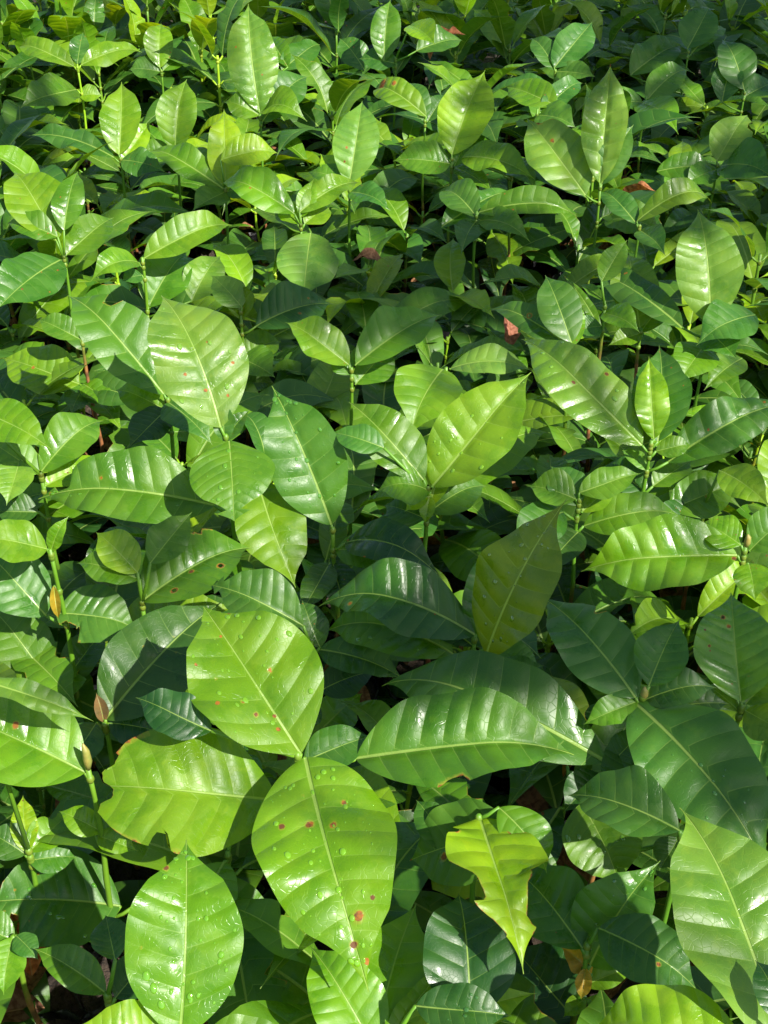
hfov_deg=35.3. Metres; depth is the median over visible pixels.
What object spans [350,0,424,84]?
potted seedling
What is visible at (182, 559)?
potted seedling
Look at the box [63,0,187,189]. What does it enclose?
potted seedling
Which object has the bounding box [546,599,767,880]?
potted seedling
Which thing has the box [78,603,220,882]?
potted seedling
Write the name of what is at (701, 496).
potted seedling
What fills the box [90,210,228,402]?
potted seedling
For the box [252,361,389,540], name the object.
potted seedling
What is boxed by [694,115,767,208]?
potted seedling
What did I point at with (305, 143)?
potted seedling
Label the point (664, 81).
potted seedling
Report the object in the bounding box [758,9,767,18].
potted seedling
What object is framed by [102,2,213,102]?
potted seedling
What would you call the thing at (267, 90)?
potted seedling
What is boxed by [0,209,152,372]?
potted seedling
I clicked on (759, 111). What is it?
potted seedling
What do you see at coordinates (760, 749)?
potted seedling
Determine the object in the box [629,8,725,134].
potted seedling
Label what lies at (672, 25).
potted seedling
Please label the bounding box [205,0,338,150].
potted seedling
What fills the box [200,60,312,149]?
potted seedling
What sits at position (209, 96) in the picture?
potted seedling
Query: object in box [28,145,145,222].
potted seedling
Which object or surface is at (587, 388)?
potted seedling
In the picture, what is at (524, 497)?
potted seedling
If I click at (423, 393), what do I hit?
potted seedling
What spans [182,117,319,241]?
potted seedling
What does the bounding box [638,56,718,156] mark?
potted seedling
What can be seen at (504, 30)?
potted seedling
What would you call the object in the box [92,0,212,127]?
potted seedling
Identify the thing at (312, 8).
seedling foliage
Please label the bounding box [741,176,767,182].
potted seedling
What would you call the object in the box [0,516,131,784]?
potted seedling
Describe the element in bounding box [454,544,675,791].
potted seedling
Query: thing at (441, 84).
potted seedling
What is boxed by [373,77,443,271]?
potted seedling
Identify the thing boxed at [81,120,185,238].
potted seedling
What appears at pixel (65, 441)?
potted seedling
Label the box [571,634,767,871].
potted seedling
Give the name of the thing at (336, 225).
potted seedling
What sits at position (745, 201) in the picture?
potted seedling
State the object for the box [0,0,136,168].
potted seedling
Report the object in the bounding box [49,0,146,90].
potted seedling
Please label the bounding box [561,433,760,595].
potted seedling
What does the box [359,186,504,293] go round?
potted seedling
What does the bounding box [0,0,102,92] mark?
potted seedling
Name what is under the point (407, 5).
potted seedling
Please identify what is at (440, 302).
potted seedling
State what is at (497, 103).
potted seedling
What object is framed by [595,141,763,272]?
potted seedling
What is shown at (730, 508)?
potted seedling
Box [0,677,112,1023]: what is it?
potted seedling
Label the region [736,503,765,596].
potted seedling
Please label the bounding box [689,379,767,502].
potted seedling
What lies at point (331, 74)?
potted seedling
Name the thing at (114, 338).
potted seedling
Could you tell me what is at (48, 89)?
potted seedling
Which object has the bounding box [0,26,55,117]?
potted seedling
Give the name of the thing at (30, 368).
potted seedling
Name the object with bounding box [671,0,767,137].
potted seedling
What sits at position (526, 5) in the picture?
potted seedling
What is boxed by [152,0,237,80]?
potted seedling
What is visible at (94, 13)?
potted seedling
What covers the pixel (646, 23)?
potted seedling
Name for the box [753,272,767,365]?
potted seedling
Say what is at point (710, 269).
potted seedling
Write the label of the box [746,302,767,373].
potted seedling
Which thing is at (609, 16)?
potted seedling
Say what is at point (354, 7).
potted seedling
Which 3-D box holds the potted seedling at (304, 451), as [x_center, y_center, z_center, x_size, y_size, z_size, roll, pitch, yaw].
[-0.054,0.111,1.205,0.108,0.437,0.209,-25,42,-31]
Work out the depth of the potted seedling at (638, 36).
2.80 m
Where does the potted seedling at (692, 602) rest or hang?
on the ground
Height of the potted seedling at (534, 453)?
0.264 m
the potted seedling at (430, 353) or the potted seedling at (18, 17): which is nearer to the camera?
the potted seedling at (430, 353)
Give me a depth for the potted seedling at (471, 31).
2.60 m
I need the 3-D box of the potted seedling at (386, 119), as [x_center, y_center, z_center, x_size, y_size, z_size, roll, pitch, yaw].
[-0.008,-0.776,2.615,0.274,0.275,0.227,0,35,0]
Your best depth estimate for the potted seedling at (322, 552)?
1.28 m
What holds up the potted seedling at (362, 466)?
on the ground
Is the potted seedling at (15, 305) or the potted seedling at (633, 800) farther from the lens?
the potted seedling at (15, 305)
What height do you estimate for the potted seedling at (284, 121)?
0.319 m
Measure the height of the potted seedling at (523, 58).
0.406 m
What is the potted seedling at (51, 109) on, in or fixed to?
on the ground
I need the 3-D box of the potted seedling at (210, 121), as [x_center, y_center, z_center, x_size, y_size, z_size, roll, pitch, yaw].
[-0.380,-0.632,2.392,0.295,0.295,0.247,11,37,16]
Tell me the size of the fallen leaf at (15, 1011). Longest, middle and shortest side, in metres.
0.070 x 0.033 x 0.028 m
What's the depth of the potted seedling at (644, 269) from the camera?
1.50 m
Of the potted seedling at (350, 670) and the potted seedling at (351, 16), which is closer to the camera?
the potted seedling at (350, 670)
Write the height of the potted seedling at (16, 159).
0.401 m
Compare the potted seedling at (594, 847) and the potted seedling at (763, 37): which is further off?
the potted seedling at (763, 37)
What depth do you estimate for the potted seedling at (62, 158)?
2.14 m
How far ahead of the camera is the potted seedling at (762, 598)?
1.19 m
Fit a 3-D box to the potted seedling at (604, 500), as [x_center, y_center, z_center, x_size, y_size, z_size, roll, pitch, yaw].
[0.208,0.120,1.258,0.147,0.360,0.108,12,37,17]
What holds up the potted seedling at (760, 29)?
on the ground
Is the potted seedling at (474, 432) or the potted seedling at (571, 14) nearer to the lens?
the potted seedling at (474, 432)
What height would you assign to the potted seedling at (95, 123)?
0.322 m
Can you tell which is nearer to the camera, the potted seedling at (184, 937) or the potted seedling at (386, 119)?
the potted seedling at (184, 937)
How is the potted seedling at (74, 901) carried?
on the ground
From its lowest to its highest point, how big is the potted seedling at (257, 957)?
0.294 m
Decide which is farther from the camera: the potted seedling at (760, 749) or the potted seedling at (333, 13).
the potted seedling at (333, 13)
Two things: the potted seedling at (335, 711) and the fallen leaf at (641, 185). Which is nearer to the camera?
the potted seedling at (335, 711)
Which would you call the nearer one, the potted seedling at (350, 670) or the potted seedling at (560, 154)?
the potted seedling at (350, 670)
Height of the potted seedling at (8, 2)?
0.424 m
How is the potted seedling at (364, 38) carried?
on the ground
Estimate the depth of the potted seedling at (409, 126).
2.37 m
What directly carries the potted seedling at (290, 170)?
on the ground
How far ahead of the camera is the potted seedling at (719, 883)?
0.67 m
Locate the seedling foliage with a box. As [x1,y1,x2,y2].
[163,0,685,22]
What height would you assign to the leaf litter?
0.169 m
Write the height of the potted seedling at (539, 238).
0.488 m
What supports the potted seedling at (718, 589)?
on the ground
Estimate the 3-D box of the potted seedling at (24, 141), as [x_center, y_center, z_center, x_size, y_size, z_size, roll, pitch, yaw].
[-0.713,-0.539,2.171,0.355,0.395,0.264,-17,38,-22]
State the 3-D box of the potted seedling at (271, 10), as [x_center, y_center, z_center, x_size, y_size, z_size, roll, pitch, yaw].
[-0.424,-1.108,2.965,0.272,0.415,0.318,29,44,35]
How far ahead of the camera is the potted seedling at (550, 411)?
1.53 m
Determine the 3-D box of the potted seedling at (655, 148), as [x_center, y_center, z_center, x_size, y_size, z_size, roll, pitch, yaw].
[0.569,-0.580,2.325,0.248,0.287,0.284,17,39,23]
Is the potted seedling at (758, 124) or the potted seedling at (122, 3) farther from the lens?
the potted seedling at (122, 3)
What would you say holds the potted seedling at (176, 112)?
on the ground
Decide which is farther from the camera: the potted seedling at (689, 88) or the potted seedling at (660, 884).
the potted seedling at (689, 88)
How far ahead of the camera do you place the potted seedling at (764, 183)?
1.84 m
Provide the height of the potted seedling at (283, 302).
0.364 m
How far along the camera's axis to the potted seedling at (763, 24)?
2.80 m
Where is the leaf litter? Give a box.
[9,147,764,1023]
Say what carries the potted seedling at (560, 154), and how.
on the ground
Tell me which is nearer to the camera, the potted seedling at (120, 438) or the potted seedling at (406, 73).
the potted seedling at (120, 438)
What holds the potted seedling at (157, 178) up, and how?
on the ground
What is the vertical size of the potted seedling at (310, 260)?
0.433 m
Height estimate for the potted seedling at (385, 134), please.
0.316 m
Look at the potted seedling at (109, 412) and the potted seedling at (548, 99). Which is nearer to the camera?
the potted seedling at (109, 412)
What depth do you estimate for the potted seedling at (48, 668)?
1.11 m
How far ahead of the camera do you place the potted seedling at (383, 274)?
1.77 m
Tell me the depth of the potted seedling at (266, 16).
3.12 m
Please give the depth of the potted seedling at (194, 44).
2.60 m
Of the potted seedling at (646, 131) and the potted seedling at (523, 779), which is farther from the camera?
the potted seedling at (646, 131)
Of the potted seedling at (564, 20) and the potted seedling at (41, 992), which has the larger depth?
the potted seedling at (564, 20)
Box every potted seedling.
[0,0,56,109]
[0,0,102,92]
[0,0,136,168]
[0,2,31,112]
[0,17,123,88]
[0,23,99,129]
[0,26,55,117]
[0,48,26,101]
[0,64,70,175]
[0,87,71,265]
[0,87,140,182]
[0,99,115,179]
[0,105,116,182]
[0,113,65,236]
[0,141,188,352]
[0,146,132,253]
[0,171,112,427]
[0,186,21,329]
[0,204,115,345]
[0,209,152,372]
[0,277,89,475]
[0,282,64,336]
[0,334,28,390]
[0,357,96,564]
[0,398,100,689]
[0,445,108,631]
[0,482,93,543]
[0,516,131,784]
[0,616,103,768]
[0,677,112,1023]
[0,697,262,1018]
[0,698,113,872]
[0,783,113,1023]
[0,910,87,1023]
[0,920,34,1023]
[2,0,33,102]
[2,312,126,526]
[3,0,112,148]
[8,39,136,127]
[11,0,53,66]
[11,561,119,742]
[12,341,120,455]
[13,0,91,88]
[19,33,140,213]
[26,403,68,557]
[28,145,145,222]
[29,82,165,315]
[30,228,193,348]
[33,425,143,561]
[33,915,136,1007]
[37,523,230,774]
[37,745,408,1023]
[38,0,175,127]
[38,250,257,398]
[39,296,306,729]
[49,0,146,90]
[51,0,123,92]
[52,19,152,189]
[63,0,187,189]
[63,168,191,268]
[64,146,206,259]
[69,294,219,594]
[69,504,313,727]
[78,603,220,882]
[79,512,252,615]
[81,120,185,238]
[83,5,140,102]
[84,840,273,1023]
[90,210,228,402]
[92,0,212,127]
[95,366,257,467]
[98,607,573,991]
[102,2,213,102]
[107,125,220,258]
[115,113,272,219]
[116,392,265,540]
[120,0,235,132]
[126,378,334,469]
[129,24,190,173]
[132,161,285,256]
[133,0,226,119]
[141,13,176,21]
[143,0,304,215]
[146,79,207,256]
[150,76,210,172]
[150,111,276,244]
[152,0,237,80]
[152,0,251,95]
[155,242,296,394]
[180,293,326,443]
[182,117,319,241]
[185,689,399,895]
[194,62,271,135]
[194,112,330,222]
[197,174,340,273]
[198,471,377,594]
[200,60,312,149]
[203,5,284,105]
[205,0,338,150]
[211,275,330,448]
[213,568,399,724]
[215,10,325,24]
[216,0,269,56]
[216,0,309,87]
[216,0,316,22]
[220,412,381,594]
[222,166,357,429]
[224,98,360,240]
[225,4,306,264]
[225,226,342,329]
[229,822,513,1023]
[231,759,491,988]
[250,207,416,311]
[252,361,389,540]
[258,0,385,154]
[258,353,396,426]
[259,131,363,248]
[261,6,303,21]
[263,386,442,734]
[266,5,418,121]
[272,35,368,172]
[273,54,402,250]
[274,287,466,477]
[276,169,445,288]
[281,0,371,81]
[285,305,438,425]
[286,25,374,165]
[291,253,464,425]
[295,446,497,679]
[296,502,422,678]
[297,93,429,168]
[300,0,474,82]
[303,0,380,73]
[303,2,324,67]
[307,893,535,1023]
[308,102,389,339]
[308,161,439,292]
[310,187,468,360]
[312,365,462,494]
[319,557,535,795]
[321,98,406,166]
[324,46,431,165]
[327,118,457,242]
[329,225,471,358]
[331,0,367,82]
[335,372,530,707]
[340,239,513,365]
[342,700,485,891]
[346,15,412,99]
[349,3,424,85]
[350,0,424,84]
[353,321,532,394]
[353,425,548,649]
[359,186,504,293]
[360,1,461,202]
[361,298,530,371]
[367,0,483,75]
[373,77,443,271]
[375,0,492,98]
[376,62,576,263]
[377,567,583,790]
[382,650,633,945]
[383,117,459,215]
[385,111,503,215]
[393,135,507,288]
[394,71,493,338]
[394,343,529,578]
[396,0,461,83]
[396,0,521,110]
[396,0,524,139]
[396,73,519,167]
[400,61,553,187]
[410,798,556,973]
[416,1,488,77]
[419,163,559,285]
[429,454,599,601]
[429,499,566,899]
[431,1,533,83]
[437,283,634,397]
[438,178,555,295]
[439,178,574,287]
[450,326,623,481]
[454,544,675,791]
[458,370,600,537]
[461,140,535,296]
[464,0,582,84]
[464,254,634,453]
[465,0,581,184]
[465,676,684,904]
[474,31,598,127]
[476,622,636,823]
[479,8,515,61]
[482,21,583,68]
[483,0,574,109]
[489,275,584,455]
[490,106,637,265]
[494,0,575,62]
[494,71,537,188]
[494,83,699,292]
[495,0,604,83]
[499,67,637,200]
[499,416,677,586]
[506,204,667,295]
[506,972,738,1023]
[507,75,581,279]
[507,423,744,614]
[511,476,767,637]
[515,861,695,1023]
[516,466,675,653]
[518,0,582,63]
[520,16,654,111]
[521,164,679,272]
[522,339,767,611]
[524,54,647,202]
[524,64,655,351]
[526,22,595,199]
[530,1,636,27]
[531,332,694,462]
[535,127,661,242]
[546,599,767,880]
[548,0,693,115]
[555,561,767,676]
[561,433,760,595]
[562,747,677,1006]
[563,255,662,492]
[568,765,683,1002]
[571,93,690,202]
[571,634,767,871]
[576,0,678,81]
[577,990,613,1023]
[578,231,702,361]
[579,241,638,473]
[581,507,767,599]
[585,297,767,406]
[586,0,679,81]
[594,0,715,136]
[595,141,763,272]
[596,209,758,519]
[597,0,700,82]
[597,175,740,270]
[599,807,767,1023]
[601,177,710,347]
[603,0,702,137]
[607,0,698,133]
[611,66,704,134]
[619,0,641,77]
[619,323,767,457]
[622,61,687,243]
[622,87,715,176]
[622,595,760,617]
[627,135,729,238]
[628,208,692,279]
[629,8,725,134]
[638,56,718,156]
[641,76,767,172]
[641,114,764,204]
[641,672,767,825]
[641,869,729,1017]
[649,405,758,542]
[654,593,767,898]
[654,776,767,890]
[656,115,767,326]
[658,208,767,393]
[664,463,767,609]
[665,189,766,286]
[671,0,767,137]
[676,554,767,709]
[686,100,767,206]
[687,0,767,102]
[688,156,767,277]
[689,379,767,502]
[691,290,767,458]
[692,119,767,199]
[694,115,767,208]
[696,0,756,80]
[696,0,767,81]
[696,216,767,363]
[697,4,737,115]
[701,0,767,88]
[703,56,767,123]
[706,439,767,603]
[711,40,767,209]
[712,177,767,277]
[717,5,767,53]
[729,1007,743,1023]
[732,180,767,279]
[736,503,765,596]
[738,324,767,468]
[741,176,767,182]
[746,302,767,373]
[748,19,767,46]
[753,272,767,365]
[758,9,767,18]
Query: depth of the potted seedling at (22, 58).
2.43 m
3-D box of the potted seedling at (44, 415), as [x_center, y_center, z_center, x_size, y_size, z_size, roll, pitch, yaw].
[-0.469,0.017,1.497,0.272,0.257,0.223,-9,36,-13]
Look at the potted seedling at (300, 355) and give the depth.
1.65 m
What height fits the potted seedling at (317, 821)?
0.441 m
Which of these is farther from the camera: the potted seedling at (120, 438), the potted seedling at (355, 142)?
the potted seedling at (355, 142)
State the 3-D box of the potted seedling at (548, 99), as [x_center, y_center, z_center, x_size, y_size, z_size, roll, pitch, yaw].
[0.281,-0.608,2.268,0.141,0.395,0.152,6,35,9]
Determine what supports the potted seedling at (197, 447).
on the ground
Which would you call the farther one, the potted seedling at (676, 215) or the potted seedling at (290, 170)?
the potted seedling at (290, 170)
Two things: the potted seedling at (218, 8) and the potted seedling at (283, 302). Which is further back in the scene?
the potted seedling at (218, 8)
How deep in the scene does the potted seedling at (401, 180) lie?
2.05 m
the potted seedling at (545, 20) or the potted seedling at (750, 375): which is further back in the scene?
the potted seedling at (545, 20)
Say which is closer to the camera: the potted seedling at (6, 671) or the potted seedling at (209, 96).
the potted seedling at (6, 671)
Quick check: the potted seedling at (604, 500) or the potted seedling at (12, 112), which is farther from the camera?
the potted seedling at (12, 112)
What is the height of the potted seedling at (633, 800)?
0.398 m
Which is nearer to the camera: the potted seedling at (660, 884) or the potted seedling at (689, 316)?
the potted seedling at (660, 884)
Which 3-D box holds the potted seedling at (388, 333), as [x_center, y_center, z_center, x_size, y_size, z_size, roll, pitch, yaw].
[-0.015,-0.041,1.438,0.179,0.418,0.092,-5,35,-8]
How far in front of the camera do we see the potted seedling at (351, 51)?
2.49 m
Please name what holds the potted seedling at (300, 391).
on the ground
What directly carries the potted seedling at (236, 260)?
on the ground
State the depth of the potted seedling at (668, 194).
1.68 m
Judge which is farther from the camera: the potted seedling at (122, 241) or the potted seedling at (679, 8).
the potted seedling at (679, 8)
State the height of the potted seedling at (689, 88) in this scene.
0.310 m
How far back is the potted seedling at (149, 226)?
2.05 m
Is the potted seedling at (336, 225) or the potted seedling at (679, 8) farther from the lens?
the potted seedling at (679, 8)
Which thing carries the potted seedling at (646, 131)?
on the ground
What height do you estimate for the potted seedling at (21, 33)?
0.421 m
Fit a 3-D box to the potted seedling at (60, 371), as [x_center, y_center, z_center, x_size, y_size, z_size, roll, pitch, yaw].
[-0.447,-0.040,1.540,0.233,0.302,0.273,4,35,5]
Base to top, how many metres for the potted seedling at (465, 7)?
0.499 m
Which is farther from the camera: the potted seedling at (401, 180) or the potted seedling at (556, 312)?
the potted seedling at (401, 180)
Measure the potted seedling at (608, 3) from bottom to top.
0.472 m
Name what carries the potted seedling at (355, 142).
on the ground
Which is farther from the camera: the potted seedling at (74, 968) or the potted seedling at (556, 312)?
the potted seedling at (556, 312)
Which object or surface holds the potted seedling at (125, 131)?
on the ground
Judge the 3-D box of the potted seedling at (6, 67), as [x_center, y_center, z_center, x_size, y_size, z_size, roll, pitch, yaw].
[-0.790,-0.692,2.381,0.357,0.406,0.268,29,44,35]
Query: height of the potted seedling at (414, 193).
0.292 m
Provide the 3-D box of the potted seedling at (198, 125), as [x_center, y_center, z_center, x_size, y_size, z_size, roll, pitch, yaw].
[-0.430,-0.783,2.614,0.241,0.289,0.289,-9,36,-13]
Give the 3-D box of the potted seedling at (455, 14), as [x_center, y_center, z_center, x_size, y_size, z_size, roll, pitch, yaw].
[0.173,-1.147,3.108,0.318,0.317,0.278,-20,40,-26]
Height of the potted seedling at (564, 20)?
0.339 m
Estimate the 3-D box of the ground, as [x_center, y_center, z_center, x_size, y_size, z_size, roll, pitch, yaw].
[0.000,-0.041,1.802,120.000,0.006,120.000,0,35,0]
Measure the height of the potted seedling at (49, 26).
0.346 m
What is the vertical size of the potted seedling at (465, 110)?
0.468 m
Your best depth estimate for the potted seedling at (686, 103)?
2.51 m
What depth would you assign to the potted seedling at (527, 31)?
2.96 m
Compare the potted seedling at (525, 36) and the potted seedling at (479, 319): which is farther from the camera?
the potted seedling at (525, 36)
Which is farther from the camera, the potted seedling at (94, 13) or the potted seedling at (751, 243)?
the potted seedling at (94, 13)
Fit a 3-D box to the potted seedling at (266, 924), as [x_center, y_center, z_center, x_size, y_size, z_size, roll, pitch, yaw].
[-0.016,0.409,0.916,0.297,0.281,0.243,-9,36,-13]
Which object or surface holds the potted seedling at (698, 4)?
on the ground
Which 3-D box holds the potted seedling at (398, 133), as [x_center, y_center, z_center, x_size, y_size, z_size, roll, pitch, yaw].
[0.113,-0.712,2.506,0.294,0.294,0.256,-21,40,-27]
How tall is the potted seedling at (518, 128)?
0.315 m
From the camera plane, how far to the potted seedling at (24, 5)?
2.67 m
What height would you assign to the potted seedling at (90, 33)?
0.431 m
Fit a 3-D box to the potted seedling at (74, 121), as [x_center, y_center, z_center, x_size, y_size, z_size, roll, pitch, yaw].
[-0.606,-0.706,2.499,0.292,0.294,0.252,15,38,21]
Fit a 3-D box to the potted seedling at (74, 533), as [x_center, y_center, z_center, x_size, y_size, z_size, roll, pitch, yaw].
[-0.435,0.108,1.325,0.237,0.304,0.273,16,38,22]
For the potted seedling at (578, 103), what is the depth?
2.56 m
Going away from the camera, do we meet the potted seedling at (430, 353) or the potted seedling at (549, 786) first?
the potted seedling at (549, 786)
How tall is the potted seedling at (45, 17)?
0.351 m
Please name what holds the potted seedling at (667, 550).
on the ground
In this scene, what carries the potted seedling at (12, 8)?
on the ground
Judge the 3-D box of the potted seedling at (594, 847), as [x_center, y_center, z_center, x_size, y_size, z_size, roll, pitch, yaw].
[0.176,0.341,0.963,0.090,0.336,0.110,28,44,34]
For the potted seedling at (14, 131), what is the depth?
2.00 m
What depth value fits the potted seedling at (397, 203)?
1.97 m
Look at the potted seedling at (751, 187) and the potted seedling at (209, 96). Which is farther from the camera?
the potted seedling at (209, 96)
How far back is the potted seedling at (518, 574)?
0.92 m
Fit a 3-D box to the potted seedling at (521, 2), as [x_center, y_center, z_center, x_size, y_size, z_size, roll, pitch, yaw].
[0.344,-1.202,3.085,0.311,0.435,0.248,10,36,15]
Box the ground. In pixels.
[33,0,729,810]
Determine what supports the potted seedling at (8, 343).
on the ground
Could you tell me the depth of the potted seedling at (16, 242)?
1.82 m
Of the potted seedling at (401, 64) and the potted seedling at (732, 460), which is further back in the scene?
the potted seedling at (401, 64)
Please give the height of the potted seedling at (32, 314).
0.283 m
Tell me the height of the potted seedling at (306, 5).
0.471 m
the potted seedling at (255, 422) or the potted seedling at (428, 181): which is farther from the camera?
the potted seedling at (428, 181)
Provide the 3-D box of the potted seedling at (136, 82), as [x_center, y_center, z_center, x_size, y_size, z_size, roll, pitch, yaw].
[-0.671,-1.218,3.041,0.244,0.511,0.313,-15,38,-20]
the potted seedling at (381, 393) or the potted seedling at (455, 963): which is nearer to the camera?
the potted seedling at (455, 963)
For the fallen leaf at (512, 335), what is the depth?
1.64 m
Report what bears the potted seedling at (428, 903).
on the ground
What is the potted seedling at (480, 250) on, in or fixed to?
on the ground
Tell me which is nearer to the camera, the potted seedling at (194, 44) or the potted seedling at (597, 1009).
the potted seedling at (597, 1009)
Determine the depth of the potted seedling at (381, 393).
1.56 m
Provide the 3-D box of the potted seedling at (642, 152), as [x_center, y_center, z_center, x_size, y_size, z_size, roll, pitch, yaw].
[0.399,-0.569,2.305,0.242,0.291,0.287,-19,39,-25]
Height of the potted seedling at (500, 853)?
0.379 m
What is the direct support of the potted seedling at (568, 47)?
on the ground
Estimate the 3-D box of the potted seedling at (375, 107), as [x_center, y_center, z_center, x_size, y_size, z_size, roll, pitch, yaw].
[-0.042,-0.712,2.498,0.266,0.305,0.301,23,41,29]
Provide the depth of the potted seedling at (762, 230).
1.90 m
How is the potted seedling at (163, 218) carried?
on the ground
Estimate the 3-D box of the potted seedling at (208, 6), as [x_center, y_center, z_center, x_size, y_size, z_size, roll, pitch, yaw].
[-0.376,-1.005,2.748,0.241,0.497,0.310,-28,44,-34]
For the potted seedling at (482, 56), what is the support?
on the ground
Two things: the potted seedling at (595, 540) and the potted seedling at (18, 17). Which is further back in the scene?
the potted seedling at (18, 17)
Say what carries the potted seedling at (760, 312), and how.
on the ground
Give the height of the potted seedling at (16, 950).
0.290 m
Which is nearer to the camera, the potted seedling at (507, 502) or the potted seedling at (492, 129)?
the potted seedling at (507, 502)
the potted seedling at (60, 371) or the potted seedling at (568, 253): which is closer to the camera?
the potted seedling at (60, 371)
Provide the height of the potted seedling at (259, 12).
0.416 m
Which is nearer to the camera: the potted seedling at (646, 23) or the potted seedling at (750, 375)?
the potted seedling at (750, 375)
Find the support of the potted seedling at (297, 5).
on the ground
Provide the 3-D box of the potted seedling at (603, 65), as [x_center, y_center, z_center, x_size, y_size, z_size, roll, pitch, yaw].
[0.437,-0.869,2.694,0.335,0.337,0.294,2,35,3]
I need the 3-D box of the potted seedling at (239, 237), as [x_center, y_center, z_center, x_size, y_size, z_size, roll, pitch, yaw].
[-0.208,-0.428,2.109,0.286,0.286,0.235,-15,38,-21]
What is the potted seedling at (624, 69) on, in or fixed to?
on the ground
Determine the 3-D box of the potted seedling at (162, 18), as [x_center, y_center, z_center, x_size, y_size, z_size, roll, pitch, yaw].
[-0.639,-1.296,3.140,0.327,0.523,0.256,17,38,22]
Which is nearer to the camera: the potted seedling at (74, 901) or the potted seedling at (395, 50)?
the potted seedling at (74, 901)
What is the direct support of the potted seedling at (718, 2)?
on the ground
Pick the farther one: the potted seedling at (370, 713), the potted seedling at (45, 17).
the potted seedling at (45, 17)
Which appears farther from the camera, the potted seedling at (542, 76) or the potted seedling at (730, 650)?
the potted seedling at (542, 76)
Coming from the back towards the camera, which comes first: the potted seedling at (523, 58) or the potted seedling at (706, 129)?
the potted seedling at (523, 58)
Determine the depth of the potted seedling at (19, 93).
2.48 m
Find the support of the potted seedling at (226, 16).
on the ground
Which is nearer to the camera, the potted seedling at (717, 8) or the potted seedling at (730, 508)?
the potted seedling at (730, 508)
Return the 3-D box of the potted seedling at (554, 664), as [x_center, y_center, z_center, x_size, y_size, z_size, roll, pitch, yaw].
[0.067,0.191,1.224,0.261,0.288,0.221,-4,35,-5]
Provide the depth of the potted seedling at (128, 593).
1.16 m
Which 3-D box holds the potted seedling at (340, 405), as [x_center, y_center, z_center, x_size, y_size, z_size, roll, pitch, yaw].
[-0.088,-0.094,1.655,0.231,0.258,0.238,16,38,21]
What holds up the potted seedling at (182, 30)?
on the ground
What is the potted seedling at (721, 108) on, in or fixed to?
on the ground
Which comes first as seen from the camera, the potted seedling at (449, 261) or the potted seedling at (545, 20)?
the potted seedling at (449, 261)
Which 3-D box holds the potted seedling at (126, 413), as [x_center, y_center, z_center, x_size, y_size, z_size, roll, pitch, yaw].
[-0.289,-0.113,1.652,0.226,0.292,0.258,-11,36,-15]
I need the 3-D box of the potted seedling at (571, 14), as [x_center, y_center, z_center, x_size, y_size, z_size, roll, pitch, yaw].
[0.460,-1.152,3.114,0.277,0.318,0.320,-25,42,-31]
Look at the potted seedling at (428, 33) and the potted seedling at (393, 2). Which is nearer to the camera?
the potted seedling at (428, 33)
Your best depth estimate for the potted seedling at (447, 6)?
2.86 m
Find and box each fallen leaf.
[0,885,44,975]
[1,986,44,1022]
[353,248,380,260]
[428,26,464,58]
[504,317,520,344]
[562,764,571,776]
[623,181,655,192]
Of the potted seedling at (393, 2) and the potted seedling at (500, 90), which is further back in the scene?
the potted seedling at (393, 2)
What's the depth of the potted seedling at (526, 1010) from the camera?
0.83 m
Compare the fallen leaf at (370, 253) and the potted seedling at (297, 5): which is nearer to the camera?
the fallen leaf at (370, 253)
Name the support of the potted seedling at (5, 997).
on the ground
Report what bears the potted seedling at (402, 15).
on the ground
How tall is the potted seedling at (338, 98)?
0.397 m
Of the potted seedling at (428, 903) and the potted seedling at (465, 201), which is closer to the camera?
the potted seedling at (428, 903)
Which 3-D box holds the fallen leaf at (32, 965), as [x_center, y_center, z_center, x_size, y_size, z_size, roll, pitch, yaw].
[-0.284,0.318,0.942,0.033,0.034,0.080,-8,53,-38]
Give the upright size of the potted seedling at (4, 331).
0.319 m
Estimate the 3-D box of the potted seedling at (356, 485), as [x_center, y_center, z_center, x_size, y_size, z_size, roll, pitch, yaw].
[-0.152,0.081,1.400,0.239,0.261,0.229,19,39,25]
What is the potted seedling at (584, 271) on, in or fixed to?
on the ground
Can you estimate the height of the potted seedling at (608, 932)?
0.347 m
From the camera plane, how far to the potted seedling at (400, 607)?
1.00 m
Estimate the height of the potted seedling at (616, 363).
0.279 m
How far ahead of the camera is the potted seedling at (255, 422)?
1.43 m
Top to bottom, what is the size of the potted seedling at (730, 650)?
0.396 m
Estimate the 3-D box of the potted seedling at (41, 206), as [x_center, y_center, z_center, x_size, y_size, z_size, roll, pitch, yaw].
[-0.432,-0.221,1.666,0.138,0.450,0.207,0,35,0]
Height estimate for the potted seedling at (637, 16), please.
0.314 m
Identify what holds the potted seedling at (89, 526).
on the ground
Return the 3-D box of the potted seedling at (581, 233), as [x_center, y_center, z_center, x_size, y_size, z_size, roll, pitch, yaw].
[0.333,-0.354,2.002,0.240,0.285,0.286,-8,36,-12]
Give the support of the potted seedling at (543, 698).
on the ground
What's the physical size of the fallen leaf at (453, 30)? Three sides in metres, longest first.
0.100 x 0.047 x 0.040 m
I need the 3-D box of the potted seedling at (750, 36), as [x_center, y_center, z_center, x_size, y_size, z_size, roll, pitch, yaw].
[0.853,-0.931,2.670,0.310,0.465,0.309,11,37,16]
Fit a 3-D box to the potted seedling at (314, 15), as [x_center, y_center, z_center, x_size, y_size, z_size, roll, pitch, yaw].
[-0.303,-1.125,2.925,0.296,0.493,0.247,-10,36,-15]
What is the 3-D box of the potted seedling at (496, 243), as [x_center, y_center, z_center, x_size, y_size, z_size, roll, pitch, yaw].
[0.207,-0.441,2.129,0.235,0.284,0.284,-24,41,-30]
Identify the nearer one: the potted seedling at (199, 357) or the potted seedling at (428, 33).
the potted seedling at (199, 357)

